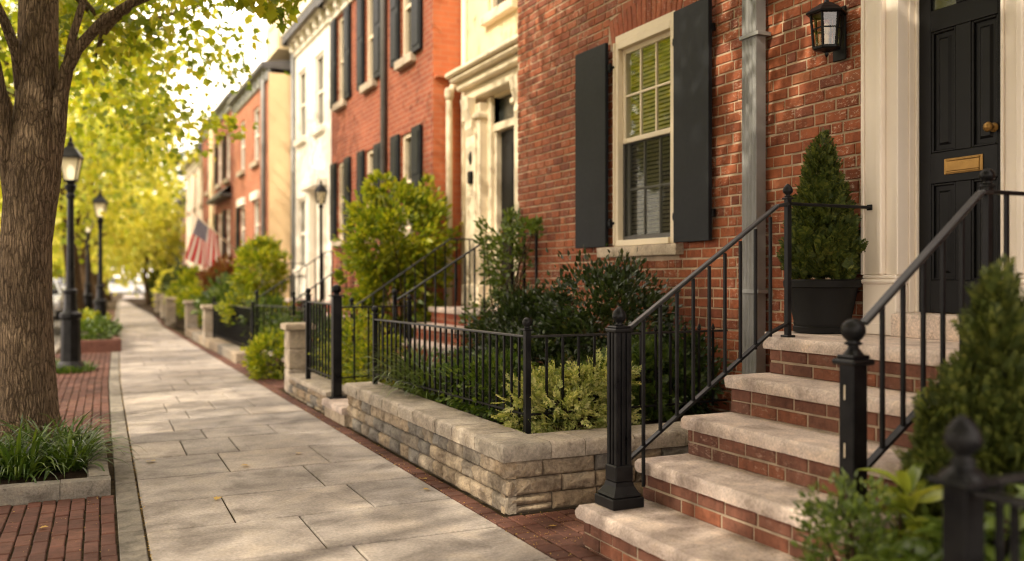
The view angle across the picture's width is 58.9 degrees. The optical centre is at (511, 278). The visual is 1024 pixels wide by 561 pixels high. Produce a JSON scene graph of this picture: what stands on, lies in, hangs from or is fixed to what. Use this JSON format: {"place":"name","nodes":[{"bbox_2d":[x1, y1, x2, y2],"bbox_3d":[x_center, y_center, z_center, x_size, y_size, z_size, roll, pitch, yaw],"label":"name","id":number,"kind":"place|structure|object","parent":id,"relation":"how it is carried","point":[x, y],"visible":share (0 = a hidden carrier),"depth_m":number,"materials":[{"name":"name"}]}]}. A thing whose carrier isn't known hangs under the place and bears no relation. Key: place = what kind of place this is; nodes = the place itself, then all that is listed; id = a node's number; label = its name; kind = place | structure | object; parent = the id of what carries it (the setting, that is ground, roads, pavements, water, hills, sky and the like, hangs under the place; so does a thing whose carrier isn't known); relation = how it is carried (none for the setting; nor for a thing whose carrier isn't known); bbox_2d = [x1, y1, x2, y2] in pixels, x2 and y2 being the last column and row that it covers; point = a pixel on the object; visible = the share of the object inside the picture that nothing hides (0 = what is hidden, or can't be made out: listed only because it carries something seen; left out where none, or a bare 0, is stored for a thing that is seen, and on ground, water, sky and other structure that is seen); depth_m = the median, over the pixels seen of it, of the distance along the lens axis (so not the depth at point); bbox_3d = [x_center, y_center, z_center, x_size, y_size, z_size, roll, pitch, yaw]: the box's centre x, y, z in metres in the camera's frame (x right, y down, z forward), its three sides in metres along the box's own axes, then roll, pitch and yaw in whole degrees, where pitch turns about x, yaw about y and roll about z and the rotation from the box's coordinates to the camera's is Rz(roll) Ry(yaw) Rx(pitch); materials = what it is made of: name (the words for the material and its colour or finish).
{"place":"outdoors","nodes":[
{"label":"outdoors","id":0,"kind":"place"},
{"bbox_2d":[0,311,117,560],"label":"brick pavement","id":1,"kind":"structure","parent":0,"point":[23,540],"depth_m":4.94,"materials":[{"name":"brick"}]},
{"bbox_2d":[56,134,85,371],"bbox_3d":[-6.212,-0.370,12.770,0.379,3.340,0.379,0,0,-7],"label":"street lamp","id":2,"kind":"object","parent":1,"relation":"on","point":[70,315],"visible":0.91,"depth_m":12.70,"materials":[{"name":"black metal"}]},
{"bbox_2d":[55,358,99,373],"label":"grass tuft","id":3,"kind":"object","parent":1,"relation":"on","point":[91,367],"visible":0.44,"depth_m":12.52,"materials":[{"name":"green plant"}]},
{"bbox_2d":[82,212,93,309],"bbox_3d":[-12.661,-0.370,27.088,0.379,3.340,0.379,0,0,-7],"label":"street lamp","id":4,"kind":"object","parent":1,"relation":"on","point":[88,298],"visible":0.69,"depth_m":27.04,"materials":[{"name":"black metal"}]},
{"bbox_2d":[0,33,199,308],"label":"street tree","id":5,"kind":"object","parent":1,"relation":"on","point":[123,242],"visible":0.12,"depth_m":30.31,"materials":[{"name":"plant"}]},
{"bbox_2d":[54,294,131,344],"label":"road","id":6,"kind":"structure","parent":0,"point":[57,329],"depth_m":25.71,"materials":[{"name":"asphalt"}]},
{"bbox_2d":[52,278,63,319],"bbox_3d":[-16.784,0.704,31.884,2.120,1.432,4.453,0,0,-25],"label":"parked car","id":7,"kind":"object","parent":6,"relation":"on","point":[58,299],"visible":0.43,"depth_m":30.83,"materials":[{"name":"silver metal"}]},
{"bbox_2d":[107,277,144,293],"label":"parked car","id":8,"kind":"object","parent":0,"point":[139,289],"visible":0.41,"depth_m":75.61,"materials":[{"name":"white metal"}]},
{"bbox_2d":[1,0,265,280],"label":"sky","id":9,"kind":"structure","parent":0,"point":[238,17],"materials":[{"name":"white"}]},
{"bbox_2d":[122,298,226,340],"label":"garden soil","id":10,"kind":"structure","parent":0,"point":[140,303],"depth_m":35.58,"materials":[{"name":"soil"}]},
{"bbox_2d":[145,261,181,301],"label":"garden shrub","id":11,"kind":"object","parent":10,"relation":"on","point":[153,279],"visible":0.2,"depth_m":41.92,"materials":[{"name":"green plant"}]},
{"bbox_2d":[155,264,195,303],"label":"garden shrub","id":12,"kind":"object","parent":10,"relation":"on","point":[167,279],"visible":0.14,"depth_m":30.28,"materials":[{"name":"green plant"}]},
{"bbox_2d":[163,265,202,318],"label":"garden shrub","id":13,"kind":"object","parent":10,"relation":"on","point":[185,279],"visible":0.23,"depth_m":25.99,"materials":[{"name":"green plant"}]},
{"bbox_2d":[171,276,203,326],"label":"garden shrub","id":14,"kind":"object","parent":10,"relation":"on","point":[188,291],"visible":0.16,"depth_m":22.52,"materials":[{"name":"green plant"}]},
{"bbox_2d":[195,252,243,304],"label":"garden shrub","id":15,"kind":"object","parent":10,"relation":"on","point":[222,265],"visible":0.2,"depth_m":20.61,"materials":[{"name":"red plant"}]},
{"bbox_2d":[190,269,259,321],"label":"garden shrub","id":16,"kind":"object","parent":10,"relation":"on","point":[217,290],"visible":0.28,"depth_m":18.72,"materials":[{"name":"green plant"}]},
{"bbox_2d":[179,143,202,270],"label":"row house","id":17,"kind":"structure","parent":0,"point":[194,194],"depth_m":35.26,"materials":[{"name":"paint"}]},
{"bbox_2d":[197,92,233,269],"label":"brick house","id":18,"kind":"structure","parent":0,"point":[218,195],"depth_m":26.11,"materials":[{"name":"brick"}]},
{"bbox_2d":[0,294,588,560],"bbox_3d":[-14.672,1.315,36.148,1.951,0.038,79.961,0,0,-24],"label":"sidewalk","id":19,"kind":"structure","parent":0,"point":[272,491],"depth_m":5.78,"materials":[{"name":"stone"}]},
{"bbox_2d":[0,430,110,505],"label":"tree planter","id":20,"kind":"object","parent":19,"relation":"on","point":[95,480],"visible":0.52,"depth_m":5.38,"materials":[{"name":"stone"}]},
{"bbox_2d":[0,408,140,501],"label":"strap leaved plant","id":21,"kind":"object","parent":20,"relation":"in","point":[25,456],"visible":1,"depth_m":5.82,"materials":[{"name":"green plant"}]},
{"bbox_2d":[0,0,306,452],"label":"street tree","id":22,"kind":"object","parent":20,"relation":"in","point":[39,72],"visible":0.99,"depth_m":6.72,"materials":[{"name":"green plant"}]},
{"bbox_2d":[81,318,120,352],"bbox_3d":[-9.610,1.200,20.621,0.972,0.241,10.501,0,0,-25],"label":"tree planter","id":23,"kind":"object","parent":19,"relation":"on","point":[112,344],"visible":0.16,"depth_m":15.96,"materials":[{"name":"brick"}]},
{"bbox_2d":[92,188,107,319],"bbox_3d":[-9.257,-0.370,20.401,0.379,3.340,0.379,0,0,-7],"label":"street lamp","id":24,"kind":"object","parent":23,"relation":"in","point":[100,204],"visible":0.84,"depth_m":20.35,"materials":[{"name":"black metal"}]},
{"bbox_2d":[81,313,125,339],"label":"shrub","id":25,"kind":"object","parent":23,"relation":"in","point":[103,327],"visible":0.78,"depth_m":16.84,"materials":[{"name":"green plant"}]},
{"bbox_2d":[0,0,214,312],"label":"street tree","id":26,"kind":"object","parent":23,"relation":"in","point":[93,171],"visible":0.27,"depth_m":22.33,"materials":[{"name":"green plant"}]},
{"bbox_2d":[52,116,182,300],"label":"street tree","id":27,"kind":"object","parent":19,"relation":"on","point":[107,295],"visible":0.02,"depth_m":51.05,"materials":[{"name":"plant"}]},
{"bbox_2d":[0,0,236,133],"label":"street tree","id":28,"kind":"object","parent":19,"relation":"on","point":[13,9],"visible":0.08,"depth_m":14.86,"materials":[{"name":"green plant"}]},
{"bbox_2d":[52,92,190,307],"bbox_3d":[-18.197,-3.821,38.912,8.519,10.297,8.832,0,0,26],"label":"street tree","id":29,"kind":"object","parent":19,"relation":"on","point":[146,248],"visible":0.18,"depth_m":39.44,"materials":[{"name":"plant"}]},
{"bbox_2d":[109,300,148,560],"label":"sidewalk edging","id":30,"kind":"object","parent":19,"relation":"on","point":[132,543],"visible":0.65,"depth_m":5.67,"materials":[{"name":"stone"}]},
{"bbox_2d":[104,189,185,304],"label":"garden tree","id":31,"kind":"object","parent":19,"relation":"on","point":[167,260],"visible":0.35,"depth_m":41.73,"materials":[{"name":"plant"}]},
{"bbox_2d":[117,140,193,276],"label":"tree","id":32,"kind":"object","parent":19,"relation":"on","point":[176,258],"visible":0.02,"depth_m":68.73,"materials":[{"name":"green plant"}]},
{"bbox_2d":[163,297,176,325],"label":"stone pier","id":33,"kind":"structure","parent":19,"relation":"on","point":[170,311],"depth_m":24.77,"materials":[{"name":"stone"}]},
{"bbox_2d":[183,300,197,327],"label":"stone pier","id":34,"kind":"structure","parent":19,"relation":"on","point":[191,320],"depth_m":20.92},
{"bbox_2d":[185,328,202,344],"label":"stone wall","id":35,"kind":"structure","parent":19,"relation":"on","point":[195,334],"depth_m":19.32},
{"bbox_2d":[200,305,212,345],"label":"stone pier","id":36,"kind":"structure","parent":19,"relation":"on","point":[207,321],"depth_m":17.50,"materials":[{"name":"stone"}]},
{"bbox_2d":[204,337,252,363],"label":"stone wall","id":37,"kind":"structure","parent":19,"relation":"on","point":[232,352],"depth_m":15.18,"materials":[{"name":"stone"}]},
{"bbox_2d":[212,297,254,346],"bbox_3d":[-4.890,0.776,15.815,0.077,0.848,3.709,0,0,-27],"label":"panel fence","id":38,"kind":"object","parent":37,"relation":"on","point":[232,332],"visible":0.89,"depth_m":15.36,"materials":[{"name":"black metal"}]},
{"bbox_2d":[227,60,290,297],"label":"brick house","id":39,"kind":"structure","parent":19,"relation":"on","point":[262,179],"depth_m":19.83,"materials":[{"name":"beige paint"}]},
{"bbox_2d":[185,213,235,268],"bbox_3d":[-7.526,-0.853,22.835,1.377,1.534,0.194,0,0,-38],"label":"flag","id":40,"kind":"object","parent":39,"relation":"attached to","point":[203,249],"visible":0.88,"depth_m":22.68,"materials":[{"name":"multicoloured fabric"}]},
{"bbox_2d":[236,197,244,250],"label":"window","id":41,"kind":"structure","parent":39,"relation":"in","point":[240,202],"depth_m":23.09,"materials":[{"name":"white paint"}]},
{"bbox_2d":[249,107,259,168],"bbox_3d":[-5.905,-3.260,20.995,0.205,1.380,0.890,0,0,-25],"label":"window","id":42,"kind":"structure","parent":39,"relation":"in","point":[256,162],"depth_m":21.27,"materials":[{"name":"white paint"}]},
{"bbox_2d":[249,190,259,249],"bbox_3d":[-5.905,-1.285,20.995,0.205,1.430,0.930,0,0,-25],"label":"window","id":43,"kind":"structure","parent":39,"relation":"in","point":[255,195],"depth_m":21.27,"materials":[{"name":"white paint"}]},
{"bbox_2d":[266,0,303,60],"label":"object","id":44,"kind":"structure","parent":39,"relation":"on","point":[276,50],"depth_m":20.17,"materials":[{"name":"beige paint"}]},
{"bbox_2d":[280,322,315,392],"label":"stone pier","id":45,"kind":"structure","parent":19,"relation":"on","point":[294,346],"depth_m":10.38,"materials":[{"name":"stone"}]},
{"bbox_2d":[287,373,347,413],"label":"stone wall","id":46,"kind":"structure","parent":19,"relation":"on","point":[314,390],"depth_m":9.45,"materials":[{"name":"stone"}]},
{"bbox_2d":[304,285,346,398],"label":"garden gate","id":47,"kind":"structure","parent":46,"relation":"on","point":[335,376],"depth_m":8.94,"materials":[{"name":"black metal"}]},
{"bbox_2d":[342,294,412,379],"bbox_3d":[-1.342,0.631,8.989,0.795,0.938,0.067,0,0,-34],"label":"fence","id":48,"kind":"object","parent":47,"relation":"attached to","point":[409,301],"visible":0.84,"depth_m":8.93,"materials":[{"name":"black metal"}]},
{"bbox_2d":[322,398,348,426],"bbox_3d":[-1.232,1.229,8.502,0.940,0.181,0.740,0,0,-25],"label":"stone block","id":49,"kind":"object","parent":19,"relation":"on","point":[336,410],"visible":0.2,"depth_m":8.27,"materials":[{"name":"stone"}]},
{"bbox_2d":[154,315,611,560],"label":"brick border","id":50,"kind":"object","parent":19,"relation":"on","point":[573,544],"visible":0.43,"depth_m":4.95,"materials":[{"name":"brick"}]},
{"bbox_2d":[240,327,284,379],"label":"shrub","id":51,"kind":"object","parent":50,"relation":"on","point":[256,367],"visible":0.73,"depth_m":11.78,"materials":[{"name":"green plant"}]},
{"bbox_2d":[389,306,496,386],"bbox_3d":[-0.750,0.830,10.436,1.690,0.960,1.560,0,0,-25],"label":"stoop","id":52,"kind":"object","parent":19,"relation":"on","point":[440,316],"visible":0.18,"depth_m":10.36,"materials":[{"name":"stone"}]},
{"bbox_2d":[344,382,688,515],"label":"stone planter wall","id":53,"kind":"structure","parent":19,"relation":"on","point":[507,471],"depth_m":5.36,"materials":[{"name":"stone"}]},
{"bbox_2d":[394,387,723,433],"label":"garden soil","id":54,"kind":"structure","parent":53,"relation":"in","point":[655,421],"depth_m":6.41,"materials":[{"name":"soil"}]},
{"bbox_2d":[359,339,473,399],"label":"strap leaved plant","id":55,"kind":"object","parent":54,"relation":"on","point":[417,391],"visible":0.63,"depth_m":7.19,"materials":[{"name":"green plant"}]},
{"bbox_2d":[371,306,532,433],"bbox_3d":[-0.548,0.599,6.696,0.060,0.722,2.734,0,0,-29],"label":"planter fence","id":56,"kind":"object","parent":54,"relation":"on","point":[526,337],"visible":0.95,"depth_m":6.38,"materials":[{"name":"black metal"}]},
{"bbox_2d":[531,333,606,417],"bbox_3d":[0.417,0.604,5.677,0.680,0.512,0.030,0,0,-25],"label":"side fence","id":57,"kind":"object","parent":56,"relation":"attached to","point":[562,336],"visible":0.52,"depth_m":5.62,"materials":[{"name":"metal"}]},
{"bbox_2d":[631,324,727,410],"bbox_3d":[1.098,0.580,6.010,0.825,0.560,0.030,0,0,-27],"label":"spear fence","id":58,"kind":"object","parent":57,"relation":"attached to","point":[670,332],"visible":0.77,"depth_m":5.98,"materials":[{"name":"metal"}]},
{"bbox_2d":[416,343,549,422],"bbox_3d":[-0.184,0.723,6.695,0.913,0.539,2.233,0,0,-25],"label":"shrub","id":59,"kind":"object","parent":54,"relation":"on","point":[467,407],"visible":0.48,"depth_m":6.39,"materials":[{"name":"green plant"}]},
{"bbox_2d":[477,395,578,431],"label":"shrub","id":60,"kind":"object","parent":54,"relation":"on","point":[508,404],"visible":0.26,"depth_m":5.87,"materials":[{"name":"green plant"}]},
{"bbox_2d":[490,348,649,432],"bbox_3d":[0.361,0.753,5.820,1.156,0.644,0.847,0,0,-25],"label":"variegated shrub","id":61,"kind":"object","parent":54,"relation":"on","point":[573,393],"visible":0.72,"depth_m":5.66,"materials":[{"name":"green plant"}]},
{"bbox_2d":[449,243,690,415],"bbox_3d":[0.364,0.370,7.156,1.684,1.260,2.441,0,0,-25],"label":"holly shrub","id":62,"kind":"object","parent":54,"relation":"on","point":[547,312],"visible":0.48,"depth_m":6.79,"materials":[{"name":"green plant"}]},
{"bbox_2d":[580,328,710,424],"bbox_3d":[0.765,0.685,6.202,1.321,0.719,0.808,0,0,-25],"label":"fern shrub","id":63,"kind":"object","parent":54,"relation":"on","point":[651,413],"visible":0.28,"depth_m":6.10,"materials":[{"name":"green plant"}]},
{"bbox_2d":[638,314,731,414],"bbox_3d":[1.168,0.627,6.522,0.699,0.743,1.079,0,0,-25],"label":"shrub","id":64,"kind":"object","parent":54,"relation":"on","point":[703,352],"visible":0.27,"depth_m":6.30,"materials":[{"name":"green plant"}]},
{"bbox_2d":[575,331,958,560],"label":"stoop","id":65,"kind":"object","parent":19,"relation":"on","point":[727,486],"visible":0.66,"depth_m":4.14,"materials":[{"name":"stone"}]},
{"bbox_2d":[595,184,871,510],"bbox_3d":[1.236,0.297,4.748,1.758,1.609,0.176,0,0,-25],"label":"stair railing","id":66,"kind":"object","parent":65,"relation":"on","point":[617,490],"visible":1,"depth_m":4.50,"materials":[{"name":"black metal"}]},
{"bbox_2d":[776,127,868,333],"bbox_3d":[1.818,-0.285,5.265,0.536,1.198,0.559,0,0,7],"label":"potted conifer","id":67,"kind":"object","parent":65,"relation":"on","point":[827,242],"visible":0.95,"depth_m":5.14,"materials":[{"name":"plant"}]},
{"bbox_2d":[832,168,1023,519],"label":"stair railing","id":68,"kind":"object","parent":65,"relation":"on","point":[853,361],"visible":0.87,"depth_m":3.52,"materials":[{"name":"black metal"}]},
{"bbox_2d":[518,0,1023,411],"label":"brick house","id":69,"kind":"structure","parent":19,"relation":"on","point":[671,140],"depth_m":6.03,"materials":[{"name":"red brick"}]},
{"bbox_2d":[511,232,537,293],"bbox_3d":[0.119,0.324,9.082,0.032,1.553,0.590,0,0,-25],"label":"guard rail","id":70,"kind":"object","parent":69,"relation":"attached to","point":[536,263],"visible":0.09,"depth_m":9.07,"materials":[{"name":"metal"}]},
{"bbox_2d":[597,10,683,257],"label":"window","id":71,"kind":"structure","parent":69,"relation":"in","point":[642,55],"depth_m":7.56,"materials":[{"name":"beige paint"}]},
{"bbox_2d":[806,0,846,62],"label":"wall lantern","id":72,"kind":"object","parent":69,"relation":"attached to","point":[828,10],"depth_m":5.37,"materials":[{"name":"black metal"}]},
{"bbox_2d":[919,0,999,312],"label":"door","id":73,"kind":"structure","parent":69,"relation":"in","point":[959,40],"depth_m":4.76,"materials":[{"name":"black paint"}]},
{"bbox_2d":[228,341,365,383],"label":"garden soil","id":74,"kind":"structure","parent":0,"point":[274,364],"depth_m":12.45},
{"bbox_2d":[213,232,292,338],"bbox_3d":[-4.548,0.198,16.156,1.517,2.051,2.772,0,0,-25],"label":"round shrub","id":75,"kind":"object","parent":74,"relation":"on","point":[265,253],"visible":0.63,"depth_m":15.64,"materials":[{"name":"green plant"}]},
{"bbox_2d":[235,292,302,351],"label":"shrub","id":76,"kind":"object","parent":74,"relation":"on","point":[272,301],"visible":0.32,"depth_m":14.43,"materials":[{"name":"green plant"}]},
{"bbox_2d":[259,300,343,366],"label":"shrub","id":77,"kind":"object","parent":74,"relation":"on","point":[282,319],"visible":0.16,"depth_m":12.51,"materials":[{"name":"green plant"}]},
{"bbox_2d":[255,251,351,335],"bbox_3d":[-3.326,0.376,14.670,1.636,1.649,0.072,0,0,-25],"label":"stair railing","id":78,"kind":"object","parent":74,"relation":"on","point":[256,308],"visible":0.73,"depth_m":14.61,"materials":[{"name":"black metal"}]},
{"bbox_2d":[314,181,327,320],"bbox_3d":[-2.871,-0.090,13.635,0.220,2.780,0.191,0,0,-25],"label":"garden lamp","id":79,"kind":"object","parent":74,"relation":"on","point":[321,188],"visible":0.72,"depth_m":13.62,"materials":[{"name":"black metal"}]},
{"bbox_2d":[312,308,360,373],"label":"shrub","id":80,"kind":"object","parent":74,"relation":"on","point":[326,339],"visible":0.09,"depth_m":11.07,"materials":[{"name":"green plant"}]},
{"bbox_2d":[291,256,387,321],"bbox_3d":[-2.397,0.435,12.897,1.476,1.529,0.072,0,0,-25],"label":"stair railing","id":81,"kind":"object","parent":74,"relation":"on","point":[293,293],"visible":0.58,"depth_m":12.73,"materials":[{"name":"black metal"}]},
{"bbox_2d":[308,296,390,384],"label":"shrub","id":82,"kind":"object","parent":74,"relation":"on","point":[347,354],"visible":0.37,"depth_m":9.68,"materials":[{"name":"green plant"}]},
{"bbox_2d":[342,321,407,386],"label":"shrub","id":83,"kind":"object","parent":74,"relation":"on","point":[361,362],"visible":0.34,"depth_m":9.03,"materials":[{"name":"green plant"}]},
{"bbox_2d":[331,168,462,337],"bbox_3d":[-1.354,-0.099,11.765,1.898,2.635,1.577,0,0,-25],"label":"tall shrub","id":84,"kind":"object","parent":74,"relation":"on","point":[372,220],"visible":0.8,"depth_m":11.52,"materials":[{"name":"green plant"}]},
{"bbox_2d":[349,238,473,375],"bbox_3d":[-1.195,0.350,11.110,1.636,1.699,0.072,0,0,-25],"label":"stair railing","id":85,"kind":"object","parent":74,"relation":"on","point":[351,300],"visible":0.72,"depth_m":11.16,"materials":[{"name":"black metal"}]},
{"bbox_2d":[391,240,487,383],"bbox_3d":[-0.743,0.382,9.553,1.099,1.636,0.072,0,0,-25],"label":"stair railing","id":86,"kind":"object","parent":74,"relation":"on","point":[394,296],"visible":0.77,"depth_m":9.57,"materials":[{"name":"black metal"}]},
{"bbox_2d":[458,204,544,351],"bbox_3d":[-0.005,0.146,9.339,0.730,1.953,1.539,0,0,-37],"label":"shrub","id":87,"kind":"object","parent":74,"relation":"on","point":[532,225],"visible":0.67,"depth_m":9.28,"materials":[{"name":"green plant"}]},
{"bbox_2d":[281,0,330,299],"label":"white house","id":88,"kind":"structure","parent":0,"point":[306,38],"depth_m":18.12,"materials":[{"name":"paint"}]},
{"bbox_2d":[293,198,305,274],"bbox_3d":[-4.444,-0.885,19.198,0.205,1.630,0.890,0,0,-25],"label":"window","id":89,"kind":"structure","parent":88,"relation":"in","point":[301,201],"depth_m":19.50,"materials":[{"name":"white paint"}]},
{"bbox_2d":[293,68,306,146],"bbox_3d":[-4.422,-3.610,19.153,0.205,1.580,0.890,0,0,-25],"label":"window","id":90,"kind":"structure","parent":88,"relation":"in","point":[298,142],"depth_m":19.40,"materials":[{"name":"white paint"}]},
{"bbox_2d":[310,51,324,136],"bbox_3d":[-3.758,-3.610,17.752,0.205,1.580,0.890,0,0,-25],"label":"window","id":91,"kind":"structure","parent":88,"relation":"in","point":[320,128],"depth_m":17.98,"materials":[{"name":"white paint"}]},
{"bbox_2d":[316,0,460,332],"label":"brick house","id":92,"kind":"structure","parent":0,"point":[395,103],"depth_m":13.31,"materials":[{"name":"brick"}]},
{"bbox_2d":[332,17,346,112],"bbox_3d":[-3.030,-3.860,16.216,0.205,1.680,0.720,0,0,-25],"label":"window","id":93,"kind":"structure","parent":92,"relation":"in","point":[342,103],"depth_m":16.44,"materials":[{"name":"beige paint"}]},
{"bbox_2d":[332,163,346,246],"bbox_3d":[-3.030,-1.325,16.216,0.205,1.510,0.720,0,0,-25],"label":"window","id":94,"kind":"structure","parent":92,"relation":"in","point":[338,244],"depth_m":16.44,"materials":[{"name":"beige paint"}]},
{"bbox_2d":[359,0,376,93],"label":"window","id":95,"kind":"structure","parent":92,"relation":"in","point":[371,83],"depth_m":14.82,"materials":[{"name":"beige paint"}]},
{"bbox_2d":[394,0,415,71],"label":"window","id":96,"kind":"structure","parent":92,"relation":"in","point":[408,58],"depth_m":13.16,"materials":[{"name":"beige paint"}]},
{"bbox_2d":[399,132,415,237],"bbox_3d":[-1.478,-1.325,12.946,0.205,1.510,0.720,0,0,-25],"label":"window","id":97,"kind":"structure","parent":92,"relation":"in","point":[406,138],"depth_m":13.17,"materials":[{"name":"beige paint"}]},
{"bbox_2d":[445,0,517,306],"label":"cream house","id":98,"kind":"structure","parent":0,"point":[483,77],"depth_m":11.33,"materials":[{"name":"paint"}]},
{"bbox_2d":[480,0,517,26],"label":"window","id":99,"kind":"structure","parent":98,"relation":"in","point":[499,8],"depth_m":11.09,"materials":[{"name":"beige paint"}]},
{"bbox_2d":[500,128,513,294],"bbox_3d":[0.026,-0.740,10.947,0.070,2.159,0.760,0,0,-25],"label":"door","id":100,"kind":"structure","parent":98,"relation":"in","point":[507,137],"depth_m":11.13,"materials":[{"name":"black paint"}]},
{"bbox_2d":[926,414,1023,560],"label":"corner fence","id":101,"kind":"object","parent":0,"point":[964,481],"visible":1,"depth_m":2.32,"materials":[{"name":"black metal"}]},
{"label":"garden soil","id":102,"kind":"structure","parent":0,"visible":0},
{"bbox_2d":[789,467,910,560],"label":"shrub","id":103,"kind":"object","parent":102,"relation":"on","point":[829,512],"visible":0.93,"depth_m":2.89,"materials":[{"name":"green plant"}]},
{"bbox_2d":[858,461,941,552],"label":"leafy plant","id":104,"kind":"object","parent":102,"relation":"on","point":[913,494],"visible":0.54,"depth_m":2.90,"materials":[{"name":"green plant"}]},
{"bbox_2d":[826,503,1023,560],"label":"shrub","id":105,"kind":"object","parent":102,"relation":"on","point":[925,511],"visible":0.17,"depth_m":2.94,"materials":[{"name":"green plant"}]},
{"bbox_2d":[849,484,1023,560],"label":"leafy plant","id":106,"kind":"object","parent":102,"relation":"on","point":[918,545],"visible":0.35,"depth_m":2.66,"materials":[{"name":"green plant"}]},
{"bbox_2d":[891,253,1023,560],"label":"conifer shrub","id":107,"kind":"object","parent":102,"relation":"on","point":[981,383],"visible":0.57,"depth_m":2.96,"materials":[{"name":"plant"}]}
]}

